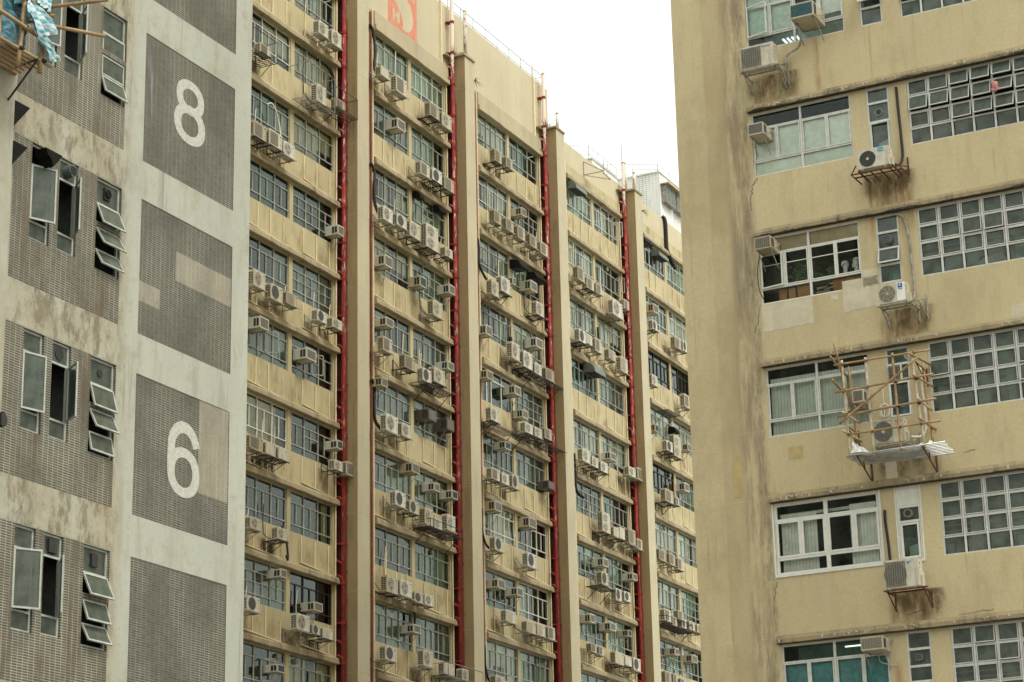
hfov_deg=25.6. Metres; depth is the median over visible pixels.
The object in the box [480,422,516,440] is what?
steel cage
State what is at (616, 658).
outdoor unit
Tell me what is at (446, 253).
outdoor unit
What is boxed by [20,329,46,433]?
window
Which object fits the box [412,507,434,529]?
outdoor unit
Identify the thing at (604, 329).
window
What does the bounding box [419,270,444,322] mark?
outdoor unit
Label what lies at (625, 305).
outdoor unit
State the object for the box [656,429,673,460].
outdoor unit
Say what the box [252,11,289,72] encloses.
window
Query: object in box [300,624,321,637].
outdoor unit
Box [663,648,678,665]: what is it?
window unit
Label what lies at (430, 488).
window unit
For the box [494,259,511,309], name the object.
outdoor unit
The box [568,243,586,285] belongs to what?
outdoor unit
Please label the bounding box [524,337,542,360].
window unit
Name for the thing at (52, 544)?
window
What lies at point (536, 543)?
window
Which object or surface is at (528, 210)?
window
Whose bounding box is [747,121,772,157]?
window unit
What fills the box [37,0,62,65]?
window
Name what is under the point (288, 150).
outdoor unit
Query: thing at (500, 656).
window
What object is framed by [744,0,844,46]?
window
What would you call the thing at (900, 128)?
hose
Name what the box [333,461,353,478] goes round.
outdoor unit
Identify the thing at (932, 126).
grid window
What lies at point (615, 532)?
outdoor unit
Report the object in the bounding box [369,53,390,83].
outdoor unit
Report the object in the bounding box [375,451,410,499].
window
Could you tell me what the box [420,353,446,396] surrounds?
outdoor unit
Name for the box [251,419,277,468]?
outdoor unit
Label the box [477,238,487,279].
hose
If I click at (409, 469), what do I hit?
window unit
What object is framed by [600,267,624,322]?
outdoor unit
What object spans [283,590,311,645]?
outdoor unit
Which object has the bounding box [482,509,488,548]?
hose
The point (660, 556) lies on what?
outdoor unit
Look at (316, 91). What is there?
outdoor unit
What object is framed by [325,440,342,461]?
window unit
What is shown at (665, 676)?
outdoor unit
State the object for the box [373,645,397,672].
outdoor unit
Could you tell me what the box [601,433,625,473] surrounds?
window
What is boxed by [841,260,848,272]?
plaster cast
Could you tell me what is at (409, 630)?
window unit
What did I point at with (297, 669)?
window
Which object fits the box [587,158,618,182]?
rooftop house
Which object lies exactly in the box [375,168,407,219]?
window
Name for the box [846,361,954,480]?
awning
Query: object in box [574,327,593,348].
outdoor unit
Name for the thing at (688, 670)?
window
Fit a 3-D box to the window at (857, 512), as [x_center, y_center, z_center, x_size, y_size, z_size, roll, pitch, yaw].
[8.026,4.916,57.042,2.910,1.920,0.390,-10,-20,26]
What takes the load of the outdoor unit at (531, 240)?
attached to the factory block at (295, 210)
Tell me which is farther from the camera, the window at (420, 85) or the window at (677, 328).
the window at (677, 328)
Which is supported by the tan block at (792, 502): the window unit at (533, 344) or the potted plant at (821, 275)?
the potted plant at (821, 275)
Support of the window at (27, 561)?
in the mosaic block at (124, 250)
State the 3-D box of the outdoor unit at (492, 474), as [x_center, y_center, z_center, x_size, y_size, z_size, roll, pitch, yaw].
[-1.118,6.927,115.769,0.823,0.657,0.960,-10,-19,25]
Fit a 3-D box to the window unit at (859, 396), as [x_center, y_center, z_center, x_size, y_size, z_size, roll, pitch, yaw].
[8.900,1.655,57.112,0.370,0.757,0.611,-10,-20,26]
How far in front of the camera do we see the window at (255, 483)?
96.74 m
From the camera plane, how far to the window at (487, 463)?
117.86 m
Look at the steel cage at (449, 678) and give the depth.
107.93 m
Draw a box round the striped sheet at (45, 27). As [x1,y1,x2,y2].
[27,0,60,61]
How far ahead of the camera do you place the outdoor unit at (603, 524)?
127.21 m
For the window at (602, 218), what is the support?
in the factory block at (295, 210)
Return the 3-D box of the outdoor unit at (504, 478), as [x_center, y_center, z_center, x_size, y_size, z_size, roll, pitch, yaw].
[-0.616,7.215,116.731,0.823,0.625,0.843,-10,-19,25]
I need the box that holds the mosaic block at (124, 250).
[0,0,252,681]
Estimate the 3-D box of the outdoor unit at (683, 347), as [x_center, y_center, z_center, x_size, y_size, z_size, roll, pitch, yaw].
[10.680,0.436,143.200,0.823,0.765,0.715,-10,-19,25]
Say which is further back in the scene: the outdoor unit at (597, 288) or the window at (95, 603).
the outdoor unit at (597, 288)
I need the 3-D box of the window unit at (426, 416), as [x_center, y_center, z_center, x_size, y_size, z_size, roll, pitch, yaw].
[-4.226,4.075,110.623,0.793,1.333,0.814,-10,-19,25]
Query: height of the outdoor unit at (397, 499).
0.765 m
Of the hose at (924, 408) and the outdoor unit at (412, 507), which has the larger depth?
the outdoor unit at (412, 507)
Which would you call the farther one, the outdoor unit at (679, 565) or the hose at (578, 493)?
the outdoor unit at (679, 565)
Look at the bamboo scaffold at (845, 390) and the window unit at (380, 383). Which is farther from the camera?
the window unit at (380, 383)
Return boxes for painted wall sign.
[388,0,416,41]
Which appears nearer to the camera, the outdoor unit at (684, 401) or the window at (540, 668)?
the window at (540, 668)
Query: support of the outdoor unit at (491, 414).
attached to the factory block at (295, 210)
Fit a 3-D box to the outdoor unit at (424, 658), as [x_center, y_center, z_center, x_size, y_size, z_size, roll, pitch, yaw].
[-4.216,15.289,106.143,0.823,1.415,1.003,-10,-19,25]
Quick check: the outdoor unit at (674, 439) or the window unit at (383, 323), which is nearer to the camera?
the window unit at (383, 323)
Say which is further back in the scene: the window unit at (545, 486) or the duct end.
the window unit at (545, 486)
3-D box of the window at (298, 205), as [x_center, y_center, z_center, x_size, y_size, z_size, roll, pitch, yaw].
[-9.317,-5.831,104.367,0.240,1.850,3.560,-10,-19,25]
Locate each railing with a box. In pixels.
[442,0,540,83]
[569,145,616,176]
[617,164,678,181]
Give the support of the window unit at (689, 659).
attached to the factory block at (295, 210)
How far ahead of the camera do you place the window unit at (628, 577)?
130.25 m
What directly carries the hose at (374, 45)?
attached to the factory block at (295, 210)
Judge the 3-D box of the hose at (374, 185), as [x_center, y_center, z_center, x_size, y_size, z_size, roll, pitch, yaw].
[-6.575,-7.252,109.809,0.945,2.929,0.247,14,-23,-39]
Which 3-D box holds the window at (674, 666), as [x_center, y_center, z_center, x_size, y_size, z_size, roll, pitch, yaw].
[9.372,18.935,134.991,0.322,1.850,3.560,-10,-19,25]
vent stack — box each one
[463,10,466,53]
[555,112,558,126]
[624,162,626,188]
[632,171,635,188]
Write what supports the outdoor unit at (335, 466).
attached to the factory block at (295, 210)
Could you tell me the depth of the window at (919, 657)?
54.97 m
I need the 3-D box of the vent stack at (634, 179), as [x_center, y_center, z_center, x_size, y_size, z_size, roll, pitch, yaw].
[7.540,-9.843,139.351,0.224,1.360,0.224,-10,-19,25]
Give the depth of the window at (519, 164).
126.91 m
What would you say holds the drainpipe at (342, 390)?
attached to the factory block at (295, 210)
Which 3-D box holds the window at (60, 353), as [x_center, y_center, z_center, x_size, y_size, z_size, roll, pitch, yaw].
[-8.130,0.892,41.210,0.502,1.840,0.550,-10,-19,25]
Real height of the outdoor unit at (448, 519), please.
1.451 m
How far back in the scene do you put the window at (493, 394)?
119.25 m
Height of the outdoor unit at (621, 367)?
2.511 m
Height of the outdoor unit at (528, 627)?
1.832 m
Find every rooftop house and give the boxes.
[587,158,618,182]
[618,170,680,232]
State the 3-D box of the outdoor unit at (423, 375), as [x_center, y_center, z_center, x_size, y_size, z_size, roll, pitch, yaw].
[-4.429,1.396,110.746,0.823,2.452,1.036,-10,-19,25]
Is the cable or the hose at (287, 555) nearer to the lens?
the cable
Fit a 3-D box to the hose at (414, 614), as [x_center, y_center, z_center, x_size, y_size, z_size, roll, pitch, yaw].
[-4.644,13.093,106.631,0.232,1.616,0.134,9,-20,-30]
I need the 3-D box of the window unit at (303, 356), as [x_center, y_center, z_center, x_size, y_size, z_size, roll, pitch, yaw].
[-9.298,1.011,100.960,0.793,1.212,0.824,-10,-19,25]
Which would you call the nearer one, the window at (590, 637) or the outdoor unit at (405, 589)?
the outdoor unit at (405, 589)
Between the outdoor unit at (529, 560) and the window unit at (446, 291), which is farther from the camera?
the outdoor unit at (529, 560)
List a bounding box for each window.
[10,524,42,632]
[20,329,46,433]
[28,144,57,244]
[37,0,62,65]
[40,533,63,637]
[49,341,78,441]
[57,159,81,255]
[64,0,88,79]
[80,545,114,650]
[87,357,119,459]
[95,178,126,278]
[101,9,127,105]
[243,642,283,681]
[244,556,284,611]
[245,473,285,528]
[246,392,286,448]
[247,312,286,369]
[249,234,287,290]
[250,158,288,217]
[251,84,288,142]
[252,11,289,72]
[289,654,330,681]
[290,491,331,545]
[290,571,330,624]
[291,411,331,464]
[292,259,331,316]
[292,334,331,391]
[293,184,331,242]
[294,41,332,99]
[294,113,332,171]
[295,0,332,28]
[374,99,407,154]
[374,236,408,289]
[374,306,409,354]
[375,34,406,81]
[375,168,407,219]
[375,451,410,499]
[375,526,410,576]
[375,602,411,651]
[376,384,409,424]
[411,61,442,110]
[411,126,443,175]
[412,192,444,244]
[413,259,445,311]
[413,327,446,378]
[414,397,447,447]
[414,471,447,514]
[415,541,448,589]
[416,615,449,661]
[477,112,505,156]
[478,174,506,217]
[479,237,508,277]
[481,301,509,346]
[482,366,511,413]
[483,433,512,473]
[484,500,513,546]
[485,569,515,612]
[487,640,517,681]
[509,136,536,185]
[510,196,537,240]
[512,258,539,301]
[513,320,541,364]
[515,384,542,426]
[516,449,544,494]
[517,515,546,559]
[519,582,547,625]
[520,650,549,681]
[566,181,590,225]
[568,239,592,279]
[570,297,594,336]
[571,357,600,400]
[573,418,598,460]
[575,480,600,518]
[577,542,602,580]
[579,606,604,647]
[581,671,605,681]
[593,201,622,244]
[595,258,624,300]
[597,315,621,355]
[599,378,623,415]
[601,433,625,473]
[603,493,627,527]
[605,555,630,595]
[607,617,632,656]
[644,247,664,281]
[646,295,666,334]
[648,350,668,389]
[650,406,670,439]
[653,463,673,496]
[655,520,676,557]
[657,579,678,614]
[660,639,681,675]
[661,185,675,209]
[666,262,683,294]
[668,310,685,341]
[671,365,688,396]
[673,193,680,216]
[673,419,691,456]
[676,475,693,511]
[678,532,696,567]
[681,589,698,623]
[683,647,701,681]
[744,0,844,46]
[751,94,853,176]
[759,221,862,304]
[766,353,872,436]
[771,490,884,577]
[782,634,891,681]
[857,0,882,26]
[866,85,891,148]
[875,214,902,283]
[885,346,912,417]
[894,485,925,560]
[900,0,974,16]
[906,56,1023,144]
[906,630,933,681]
[916,189,1023,275]
[927,327,1023,412]
[938,471,1023,555]
[950,620,1023,681]
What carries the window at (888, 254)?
in the tan block at (792, 502)
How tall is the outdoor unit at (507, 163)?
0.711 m
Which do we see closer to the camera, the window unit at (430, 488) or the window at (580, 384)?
the window unit at (430, 488)
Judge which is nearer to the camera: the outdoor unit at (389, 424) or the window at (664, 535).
the outdoor unit at (389, 424)
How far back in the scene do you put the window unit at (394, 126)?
112.31 m
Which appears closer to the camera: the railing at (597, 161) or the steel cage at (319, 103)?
the steel cage at (319, 103)
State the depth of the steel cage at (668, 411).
139.02 m
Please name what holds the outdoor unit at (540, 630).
attached to the factory block at (295, 210)
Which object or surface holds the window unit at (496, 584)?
attached to the factory block at (295, 210)
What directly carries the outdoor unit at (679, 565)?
attached to the factory block at (295, 210)
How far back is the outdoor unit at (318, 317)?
101.94 m
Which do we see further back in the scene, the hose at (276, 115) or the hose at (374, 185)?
the hose at (374, 185)
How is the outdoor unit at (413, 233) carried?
attached to the factory block at (295, 210)
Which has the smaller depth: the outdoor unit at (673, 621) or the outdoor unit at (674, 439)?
the outdoor unit at (673, 621)
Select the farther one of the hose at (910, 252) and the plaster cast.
the plaster cast
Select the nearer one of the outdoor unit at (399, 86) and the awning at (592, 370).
the outdoor unit at (399, 86)
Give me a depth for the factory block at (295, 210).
113.99 m
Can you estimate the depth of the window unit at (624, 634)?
128.35 m
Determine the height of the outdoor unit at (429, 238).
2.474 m
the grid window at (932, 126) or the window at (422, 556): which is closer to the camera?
the grid window at (932, 126)
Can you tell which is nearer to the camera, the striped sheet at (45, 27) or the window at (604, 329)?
the striped sheet at (45, 27)
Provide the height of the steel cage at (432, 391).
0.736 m
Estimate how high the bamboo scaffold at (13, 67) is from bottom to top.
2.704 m
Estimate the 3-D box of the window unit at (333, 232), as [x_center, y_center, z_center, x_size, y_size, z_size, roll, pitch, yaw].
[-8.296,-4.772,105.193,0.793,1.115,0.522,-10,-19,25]
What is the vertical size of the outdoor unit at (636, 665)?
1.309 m
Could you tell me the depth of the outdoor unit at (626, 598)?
128.48 m
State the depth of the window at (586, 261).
132.43 m
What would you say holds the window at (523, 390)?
in the factory block at (295, 210)
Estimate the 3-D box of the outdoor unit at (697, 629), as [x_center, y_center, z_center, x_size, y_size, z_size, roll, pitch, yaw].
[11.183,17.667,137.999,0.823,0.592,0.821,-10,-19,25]
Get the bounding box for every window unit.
[248,316,268,348]
[262,664,284,680]
[265,568,286,591]
[292,347,315,377]
[300,601,322,623]
[324,224,343,251]
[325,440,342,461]
[373,377,387,401]
[374,254,391,284]
[374,316,393,338]
[385,117,404,148]
[399,462,419,488]
[400,624,420,646]
[406,275,426,304]
[415,408,436,438]
[421,482,439,503]
[433,418,453,449]
[436,284,454,309]
[436,361,453,380]
[438,490,457,511]
[479,324,491,349]
[479,369,492,392]
[484,500,501,525]
[486,578,504,603]
[493,441,510,459]
[503,385,520,408]
[506,277,515,289]
[506,587,522,607]
[511,207,526,225]
[511,409,527,429]
[518,280,536,307]
[518,517,536,542]
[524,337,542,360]
[536,480,554,502]
[579,613,594,636]
[591,557,607,577]
[598,622,615,642]
[601,451,615,470]
[616,630,631,645]
[622,573,637,589]
[646,303,658,321]
[651,424,658,439]
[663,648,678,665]
[675,482,688,503]
[681,443,691,459]
[682,654,697,674]
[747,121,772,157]
[754,235,780,270]
[789,0,825,44]
[852,389,870,422]
[860,635,892,670]
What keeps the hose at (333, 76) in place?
attached to the factory block at (295, 210)
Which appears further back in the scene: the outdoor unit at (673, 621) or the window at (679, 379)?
the window at (679, 379)
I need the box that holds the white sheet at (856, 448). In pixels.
[851,440,932,453]
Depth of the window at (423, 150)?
116.09 m
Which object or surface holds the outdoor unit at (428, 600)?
attached to the factory block at (295, 210)
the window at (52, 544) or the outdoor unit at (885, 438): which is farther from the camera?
the outdoor unit at (885, 438)
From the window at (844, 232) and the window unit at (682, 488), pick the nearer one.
the window at (844, 232)
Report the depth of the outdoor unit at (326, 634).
98.13 m
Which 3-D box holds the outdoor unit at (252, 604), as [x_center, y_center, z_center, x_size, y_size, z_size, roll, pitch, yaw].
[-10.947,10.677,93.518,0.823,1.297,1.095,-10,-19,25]
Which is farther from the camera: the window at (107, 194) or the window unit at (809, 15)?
the window unit at (809, 15)
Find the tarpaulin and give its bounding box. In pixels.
[1,0,37,55]
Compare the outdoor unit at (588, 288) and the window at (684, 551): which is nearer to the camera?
the outdoor unit at (588, 288)
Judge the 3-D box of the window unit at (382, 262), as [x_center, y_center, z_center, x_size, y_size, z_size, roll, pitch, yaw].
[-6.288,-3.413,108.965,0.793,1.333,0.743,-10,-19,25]
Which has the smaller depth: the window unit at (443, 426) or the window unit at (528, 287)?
the window unit at (443, 426)
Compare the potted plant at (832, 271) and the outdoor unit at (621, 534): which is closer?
the potted plant at (832, 271)
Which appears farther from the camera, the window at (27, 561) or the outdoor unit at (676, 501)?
the outdoor unit at (676, 501)
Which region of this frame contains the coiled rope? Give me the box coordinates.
[879,389,889,418]
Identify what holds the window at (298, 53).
in the factory block at (295, 210)
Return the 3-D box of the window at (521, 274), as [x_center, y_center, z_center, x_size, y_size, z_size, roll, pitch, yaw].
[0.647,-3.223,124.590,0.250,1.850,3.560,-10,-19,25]
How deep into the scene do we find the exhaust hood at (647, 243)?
140.40 m
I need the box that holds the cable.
[757,257,763,299]
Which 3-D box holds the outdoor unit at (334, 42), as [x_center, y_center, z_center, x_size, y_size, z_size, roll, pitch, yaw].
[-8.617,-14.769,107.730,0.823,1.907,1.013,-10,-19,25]
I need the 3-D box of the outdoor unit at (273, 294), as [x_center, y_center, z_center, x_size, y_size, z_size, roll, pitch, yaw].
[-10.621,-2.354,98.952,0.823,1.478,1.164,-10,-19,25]
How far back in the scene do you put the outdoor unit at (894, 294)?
57.00 m
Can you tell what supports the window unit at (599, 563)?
attached to the factory block at (295, 210)
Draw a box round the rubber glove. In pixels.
[991,81,998,92]
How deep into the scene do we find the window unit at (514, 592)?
116.28 m
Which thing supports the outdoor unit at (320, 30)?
on the factory block at (295, 210)
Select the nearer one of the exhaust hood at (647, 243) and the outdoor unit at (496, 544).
the outdoor unit at (496, 544)
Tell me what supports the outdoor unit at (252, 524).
attached to the factory block at (295, 210)
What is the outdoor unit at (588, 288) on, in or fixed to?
attached to the factory block at (295, 210)
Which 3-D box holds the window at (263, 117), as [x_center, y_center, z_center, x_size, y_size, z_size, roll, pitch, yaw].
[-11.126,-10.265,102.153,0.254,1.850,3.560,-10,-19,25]
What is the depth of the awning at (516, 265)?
122.81 m
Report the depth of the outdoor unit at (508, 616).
114.44 m
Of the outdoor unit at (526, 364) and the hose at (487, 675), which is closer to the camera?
the hose at (487, 675)
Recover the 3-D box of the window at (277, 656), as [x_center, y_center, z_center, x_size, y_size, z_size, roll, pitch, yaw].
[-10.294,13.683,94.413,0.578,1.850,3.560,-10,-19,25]
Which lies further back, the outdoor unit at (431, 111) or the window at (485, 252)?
the window at (485, 252)
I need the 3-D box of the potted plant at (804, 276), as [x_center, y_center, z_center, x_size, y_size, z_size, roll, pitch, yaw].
[7.635,-1.763,59.515,1.042,0.659,0.452,-10,-20,26]
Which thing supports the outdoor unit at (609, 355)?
attached to the factory block at (295, 210)
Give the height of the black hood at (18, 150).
0.860 m
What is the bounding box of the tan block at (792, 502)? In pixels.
[670,0,1023,681]
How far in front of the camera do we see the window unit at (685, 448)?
141.30 m
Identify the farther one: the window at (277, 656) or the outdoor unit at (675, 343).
the outdoor unit at (675, 343)
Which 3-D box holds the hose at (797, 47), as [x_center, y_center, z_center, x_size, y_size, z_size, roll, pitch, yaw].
[7.555,-7.992,60.603,0.586,1.119,0.253,-16,-23,38]
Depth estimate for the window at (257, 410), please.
97.90 m
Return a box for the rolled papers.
[816,282,835,292]
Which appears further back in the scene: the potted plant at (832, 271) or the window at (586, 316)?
the window at (586, 316)
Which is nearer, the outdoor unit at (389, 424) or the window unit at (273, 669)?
the window unit at (273, 669)
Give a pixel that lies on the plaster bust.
(855, 264)
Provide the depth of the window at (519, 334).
123.46 m
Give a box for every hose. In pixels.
[267,103,280,134]
[281,525,288,560]
[326,65,335,97]
[369,23,379,80]
[369,162,376,212]
[370,378,380,430]
[412,603,415,623]
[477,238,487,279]
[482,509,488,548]
[484,645,489,681]
[574,453,584,498]
[661,215,676,269]
[783,23,801,64]
[883,510,890,559]
[892,213,915,299]
[895,87,903,164]
[911,367,927,437]
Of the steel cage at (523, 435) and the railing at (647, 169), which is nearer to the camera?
the steel cage at (523, 435)
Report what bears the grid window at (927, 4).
in the tan block at (792, 502)
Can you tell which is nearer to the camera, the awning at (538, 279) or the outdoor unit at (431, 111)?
the outdoor unit at (431, 111)
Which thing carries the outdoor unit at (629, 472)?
attached to the factory block at (295, 210)
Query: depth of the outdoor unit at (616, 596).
127.34 m
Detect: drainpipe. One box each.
[336,0,346,681]
[445,0,463,677]
[537,72,561,681]
[619,161,643,681]
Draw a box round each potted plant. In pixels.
[789,260,819,281]
[814,273,825,277]
[825,266,834,275]
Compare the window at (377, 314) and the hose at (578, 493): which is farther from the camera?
the hose at (578, 493)
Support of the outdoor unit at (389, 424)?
attached to the factory block at (295, 210)
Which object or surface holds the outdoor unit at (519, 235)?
attached to the factory block at (295, 210)
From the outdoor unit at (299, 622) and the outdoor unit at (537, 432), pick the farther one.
the outdoor unit at (537, 432)
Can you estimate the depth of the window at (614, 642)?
128.78 m
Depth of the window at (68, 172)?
42.46 m
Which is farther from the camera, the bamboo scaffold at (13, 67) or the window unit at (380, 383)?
the window unit at (380, 383)
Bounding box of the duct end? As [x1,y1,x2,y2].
[0,412,6,426]
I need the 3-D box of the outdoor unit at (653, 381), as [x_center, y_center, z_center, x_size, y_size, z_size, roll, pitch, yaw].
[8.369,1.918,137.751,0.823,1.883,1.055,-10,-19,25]
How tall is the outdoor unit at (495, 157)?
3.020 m
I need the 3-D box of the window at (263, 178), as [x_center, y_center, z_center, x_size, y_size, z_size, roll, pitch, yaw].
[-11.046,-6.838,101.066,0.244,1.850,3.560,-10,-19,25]
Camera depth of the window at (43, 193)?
41.61 m
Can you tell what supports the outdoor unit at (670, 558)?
attached to the factory block at (295, 210)
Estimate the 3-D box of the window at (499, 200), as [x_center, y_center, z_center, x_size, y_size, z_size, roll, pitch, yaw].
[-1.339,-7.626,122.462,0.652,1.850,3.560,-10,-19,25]
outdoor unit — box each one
[244,586,261,615]
[245,509,262,542]
[246,434,264,455]
[248,269,266,294]
[251,120,267,151]
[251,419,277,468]
[252,42,271,60]
[254,109,283,154]
[256,270,284,307]
[262,504,288,552]
[264,428,289,471]
[270,140,296,163]
[273,286,299,311]
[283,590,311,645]
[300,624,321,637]
[302,53,327,110]
[304,291,327,327]
[305,1,329,47]
[309,627,334,649]
[319,18,342,53]
[319,307,343,334]
[321,459,343,474]
[326,97,346,114]
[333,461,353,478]
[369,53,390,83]
[372,205,394,227]
[372,329,393,366]
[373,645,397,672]
[375,413,399,445]
[375,546,399,597]
[382,490,407,511]
[384,51,408,101]
[385,200,408,238]
[385,551,413,612]
[389,422,412,441]
[392,334,416,374]
[397,499,419,517]
[398,219,421,244]
[401,574,424,605]
[408,160,431,182]
[410,349,431,391]
[410,649,434,681]
[412,212,440,264]
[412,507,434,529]
[416,586,434,608]
[417,101,440,134]
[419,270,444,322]
[420,164,443,194]
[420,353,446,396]
[430,518,441,532]
[431,663,454,681]
[432,111,452,134]
[433,175,455,197]
[433,240,453,265]
[435,514,456,543]
[448,647,468,680]
[480,406,500,435]
[481,279,500,310]
[481,467,501,484]
[483,141,502,173]
[483,190,502,234]
[485,523,505,562]
[490,472,510,487]
[490,675,503,681]
[493,193,514,242]
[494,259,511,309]
[495,156,513,173]
[495,609,517,626]
[499,462,520,492]
[500,324,521,364]
[506,225,526,244]
[510,326,533,380]
[512,401,533,441]
[513,599,537,636]
[514,533,537,571]
[519,227,538,252]
[522,421,542,440]
[523,277,545,330]
[523,349,542,378]
[525,623,546,645]
[529,232,549,260]
[533,417,552,450]
[535,360,555,384]
[536,626,556,642]
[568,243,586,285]
[570,328,587,352]
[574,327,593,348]
[574,448,591,472]
[576,258,595,296]
[580,643,597,654]
[581,456,599,476]
[584,337,602,361]
[586,282,603,302]
[588,646,604,663]
[589,505,611,543]
[590,461,608,481]
[590,571,609,587]
[598,349,616,368]
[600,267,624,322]
[602,526,620,539]
[604,588,622,603]
[604,651,625,668]
[608,333,629,376]
[608,527,626,549]
[612,650,632,668]
[614,591,631,610]
[616,462,636,480]
[618,528,637,555]
[619,299,629,312]
[622,657,641,679]
[626,538,643,552]
[627,467,643,482]
[646,314,658,339]
[649,374,658,388]
[654,488,675,514]
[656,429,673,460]
[656,549,667,568]
[659,598,672,624]
[660,553,675,568]
[661,616,676,627]
[661,671,671,681]
[664,434,682,461]
[665,336,681,357]
[666,662,677,681]
[667,497,679,507]
[667,538,683,573]
[670,608,687,634]
[671,610,684,621]
[673,391,689,417]
[674,340,686,355]
[679,621,695,638]
[690,624,699,635]
[739,41,789,94]
[851,145,909,184]
[872,416,921,466]
[877,281,928,328]
[883,557,933,611]
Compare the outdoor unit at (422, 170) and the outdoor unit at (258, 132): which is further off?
the outdoor unit at (422, 170)
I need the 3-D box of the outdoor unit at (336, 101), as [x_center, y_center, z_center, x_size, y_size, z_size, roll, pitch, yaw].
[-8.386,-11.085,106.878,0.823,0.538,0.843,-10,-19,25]
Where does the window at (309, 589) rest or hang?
in the factory block at (295, 210)
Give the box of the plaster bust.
[852,257,858,270]
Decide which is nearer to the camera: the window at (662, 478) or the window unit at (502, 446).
the window unit at (502, 446)
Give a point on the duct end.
(3, 419)
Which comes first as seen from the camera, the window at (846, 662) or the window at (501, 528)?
the window at (846, 662)
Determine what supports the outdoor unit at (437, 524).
attached to the factory block at (295, 210)
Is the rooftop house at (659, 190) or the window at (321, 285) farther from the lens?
the rooftop house at (659, 190)
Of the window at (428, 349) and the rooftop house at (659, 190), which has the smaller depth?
the window at (428, 349)
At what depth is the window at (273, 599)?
96.15 m
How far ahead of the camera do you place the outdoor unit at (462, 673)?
109.10 m
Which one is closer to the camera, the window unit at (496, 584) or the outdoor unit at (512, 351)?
the window unit at (496, 584)
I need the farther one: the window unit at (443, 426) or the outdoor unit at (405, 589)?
the window unit at (443, 426)
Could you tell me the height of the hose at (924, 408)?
1.886 m
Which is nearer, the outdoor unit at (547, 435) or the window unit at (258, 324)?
the window unit at (258, 324)
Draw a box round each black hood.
[12,140,26,163]
[14,100,29,124]
[34,147,61,168]
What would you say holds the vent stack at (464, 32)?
on the factory block at (295, 210)
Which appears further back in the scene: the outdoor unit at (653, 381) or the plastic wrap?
the outdoor unit at (653, 381)
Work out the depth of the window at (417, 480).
110.58 m
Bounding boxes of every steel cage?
[252,26,276,77]
[291,61,334,128]
[319,86,357,132]
[413,383,453,410]
[413,517,462,553]
[431,662,483,681]
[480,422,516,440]
[512,433,566,458]
[519,373,562,402]
[585,584,615,603]
[654,409,678,426]
[659,615,692,645]
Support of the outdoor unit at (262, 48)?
attached to the factory block at (295, 210)
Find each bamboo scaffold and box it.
[0,0,108,100]
[829,343,940,459]
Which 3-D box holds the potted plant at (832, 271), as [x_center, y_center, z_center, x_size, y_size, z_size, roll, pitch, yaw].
[8.427,-1.782,59.078,0.372,0.400,0.420,-10,-20,26]
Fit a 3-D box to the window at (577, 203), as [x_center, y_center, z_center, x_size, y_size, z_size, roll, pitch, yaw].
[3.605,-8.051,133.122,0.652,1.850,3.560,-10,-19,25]
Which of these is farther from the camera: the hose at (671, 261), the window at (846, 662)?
the hose at (671, 261)
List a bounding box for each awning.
[509,259,527,272]
[527,272,546,285]
[583,362,605,378]
[668,426,678,434]
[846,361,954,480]
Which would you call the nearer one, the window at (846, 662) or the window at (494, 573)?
the window at (846, 662)
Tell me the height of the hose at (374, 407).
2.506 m
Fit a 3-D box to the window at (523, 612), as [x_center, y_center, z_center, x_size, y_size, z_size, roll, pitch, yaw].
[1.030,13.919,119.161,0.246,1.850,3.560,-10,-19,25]
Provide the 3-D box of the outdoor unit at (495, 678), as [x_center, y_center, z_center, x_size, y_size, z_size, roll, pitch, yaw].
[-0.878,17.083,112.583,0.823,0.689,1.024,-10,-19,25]
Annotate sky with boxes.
[438,0,678,185]
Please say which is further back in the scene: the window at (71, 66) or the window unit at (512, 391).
the window unit at (512, 391)
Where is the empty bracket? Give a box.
[583,160,610,179]
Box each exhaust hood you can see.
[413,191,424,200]
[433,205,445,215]
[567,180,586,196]
[643,236,652,247]
[651,249,668,262]
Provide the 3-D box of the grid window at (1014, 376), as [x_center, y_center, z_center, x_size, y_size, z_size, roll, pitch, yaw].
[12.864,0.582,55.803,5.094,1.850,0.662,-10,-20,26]
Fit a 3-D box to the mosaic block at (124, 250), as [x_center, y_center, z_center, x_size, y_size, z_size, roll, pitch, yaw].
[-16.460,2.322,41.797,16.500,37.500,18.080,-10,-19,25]
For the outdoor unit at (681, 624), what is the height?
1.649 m
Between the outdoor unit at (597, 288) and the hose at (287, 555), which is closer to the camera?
the hose at (287, 555)
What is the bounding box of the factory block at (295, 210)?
[243,0,701,681]
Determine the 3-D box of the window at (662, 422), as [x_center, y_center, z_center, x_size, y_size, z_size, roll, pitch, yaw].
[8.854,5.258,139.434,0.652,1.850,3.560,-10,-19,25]
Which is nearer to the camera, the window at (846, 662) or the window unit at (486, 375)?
the window at (846, 662)
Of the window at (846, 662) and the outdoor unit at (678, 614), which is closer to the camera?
the window at (846, 662)
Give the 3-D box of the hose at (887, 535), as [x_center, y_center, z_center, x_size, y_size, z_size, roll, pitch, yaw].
[9.336,4.915,56.072,0.127,1.484,0.088,-10,-20,26]
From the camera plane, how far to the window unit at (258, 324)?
97.59 m
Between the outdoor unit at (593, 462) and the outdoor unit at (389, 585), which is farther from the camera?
the outdoor unit at (593, 462)
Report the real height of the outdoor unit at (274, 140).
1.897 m
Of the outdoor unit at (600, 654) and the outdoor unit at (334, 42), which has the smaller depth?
the outdoor unit at (334, 42)
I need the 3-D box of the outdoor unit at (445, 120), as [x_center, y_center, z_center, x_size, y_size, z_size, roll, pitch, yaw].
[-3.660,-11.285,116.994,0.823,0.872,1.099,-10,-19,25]
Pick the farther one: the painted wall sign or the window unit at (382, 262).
the painted wall sign

